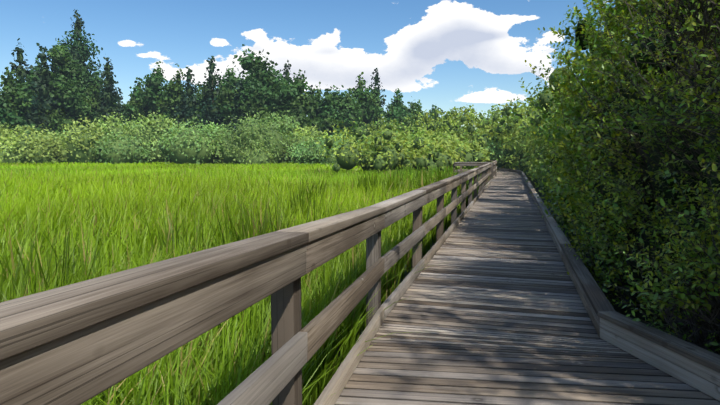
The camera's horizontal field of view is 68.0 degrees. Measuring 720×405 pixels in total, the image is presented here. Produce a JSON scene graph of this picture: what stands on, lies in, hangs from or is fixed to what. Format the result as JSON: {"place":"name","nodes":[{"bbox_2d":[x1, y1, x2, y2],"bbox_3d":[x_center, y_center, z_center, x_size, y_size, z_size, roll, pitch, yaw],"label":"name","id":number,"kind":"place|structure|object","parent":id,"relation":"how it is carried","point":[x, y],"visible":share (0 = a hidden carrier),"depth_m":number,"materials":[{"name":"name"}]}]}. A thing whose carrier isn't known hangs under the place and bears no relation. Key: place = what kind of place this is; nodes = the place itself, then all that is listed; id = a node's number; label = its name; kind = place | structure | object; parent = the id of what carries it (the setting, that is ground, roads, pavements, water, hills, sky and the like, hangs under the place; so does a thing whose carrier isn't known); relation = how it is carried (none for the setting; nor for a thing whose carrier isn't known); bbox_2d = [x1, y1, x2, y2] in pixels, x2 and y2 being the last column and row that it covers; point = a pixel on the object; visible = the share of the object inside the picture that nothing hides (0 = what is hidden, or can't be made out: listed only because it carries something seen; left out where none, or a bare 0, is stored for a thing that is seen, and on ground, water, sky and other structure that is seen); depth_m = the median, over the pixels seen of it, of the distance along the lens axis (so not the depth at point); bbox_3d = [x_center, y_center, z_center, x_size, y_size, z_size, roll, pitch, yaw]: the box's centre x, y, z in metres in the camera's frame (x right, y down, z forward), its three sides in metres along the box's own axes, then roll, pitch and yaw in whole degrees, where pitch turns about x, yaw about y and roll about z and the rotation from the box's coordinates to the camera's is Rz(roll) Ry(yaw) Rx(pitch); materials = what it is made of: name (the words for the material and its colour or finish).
{"place":"outdoors","nodes":[
{"label":"outdoors","id":0,"kind":"place"},
{"bbox_2d":[0,161,458,180],"bbox_3d":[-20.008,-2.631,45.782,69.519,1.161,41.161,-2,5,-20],"label":"grass","id":1,"kind":"structure","parent":0,"point":[183,169],"depth_m":44.95,"materials":[{"name":"green plant"}]},
{"bbox_2d":[0,185,468,289],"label":"grass","id":2,"kind":"structure","parent":0,"point":[125,223],"depth_m":10.59,"materials":[{"name":"green plant"}]},
{"bbox_2d":[0,0,639,128],"label":"sky","id":3,"kind":"structure","parent":0,"point":[182,31],"materials":[{"name":"blue"}]},
{"bbox_2d":[118,0,607,103],"bbox_3d":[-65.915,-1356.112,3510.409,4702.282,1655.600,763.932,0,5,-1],"label":"cloud","id":4,"kind":"structure","parent":0,"point":[468,35],"depth_m":3859.46,"materials":[{"name":"white"}]},
{"bbox_2d":[109,175,719,402],"bbox_3d":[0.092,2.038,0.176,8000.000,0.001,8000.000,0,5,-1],"label":"ground","id":5,"kind":"structure","parent":0,"point":[620,309],"depth_m":7.57,"materials":[{"name":"black soil"}]},
{"bbox_2d":[0,230,448,404],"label":"grass","id":6,"kind":"structure","parent":5,"relation":"on","point":[203,367],"depth_m":3.98,"materials":[{"name":"green plant"}]},
{"bbox_2d":[0,9,453,139],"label":"wood","id":7,"kind":"object","parent":5,"relation":"on","point":[32,96],"depth_m":109.54,"materials":[{"name":"green plant"}]},
{"bbox_2d":[61,71,411,126],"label":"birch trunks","id":8,"kind":"object","parent":5,"relation":"on","point":[178,94],"depth_m":105.23,"materials":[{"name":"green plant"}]},
{"bbox_2d":[0,170,477,219],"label":"grass","id":9,"kind":"structure","parent":5,"relation":"on","point":[25,186],"depth_m":21.98,"materials":[{"name":"green plant"}]},
{"bbox_2d":[0,164,486,404],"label":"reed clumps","id":10,"kind":"object","parent":5,"relation":"on","point":[423,176],"visible":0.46,"depth_m":7.77,"materials":[{"name":"green plant"}]},
{"bbox_2d":[0,107,529,174],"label":"scrub","id":11,"kind":"object","parent":5,"relation":"on","point":[51,139],"depth_m":79.44,"materials":[{"name":"green plant"}]},
{"bbox_2d":[0,160,719,404],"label":"wooden railing","id":12,"kind":"object","parent":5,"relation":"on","point":[79,343],"visible":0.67,"depth_m":1.98,"materials":[{"name":"brown wood"}]},
{"bbox_2d":[301,14,706,206],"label":"thicket","id":13,"kind":"object","parent":5,"relation":"on","point":[480,132],"depth_m":41.77,"materials":[{"name":"green plant"}]},
{"bbox_2d":[519,0,719,354],"bbox_3d":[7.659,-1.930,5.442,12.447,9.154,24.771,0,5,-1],"label":"thicket","id":14,"kind":"object","parent":5,"relation":"on","point":[567,109],"depth_m":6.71,"materials":[{"name":"green plant"}]},
{"bbox_3d":[6.156,-1.699,39.507,16.461,1.224,84.501,0,5,-1],"label":"substructure","id":15,"kind":"object","parent":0,"visible":0},
{"bbox_2d":[335,170,719,404],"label":"deck planks","id":16,"kind":"object","parent":15,"relation":"on","point":[496,302],"visible":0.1,"depth_m":4.48,"materials":[{"name":"brown wood"}]}
]}

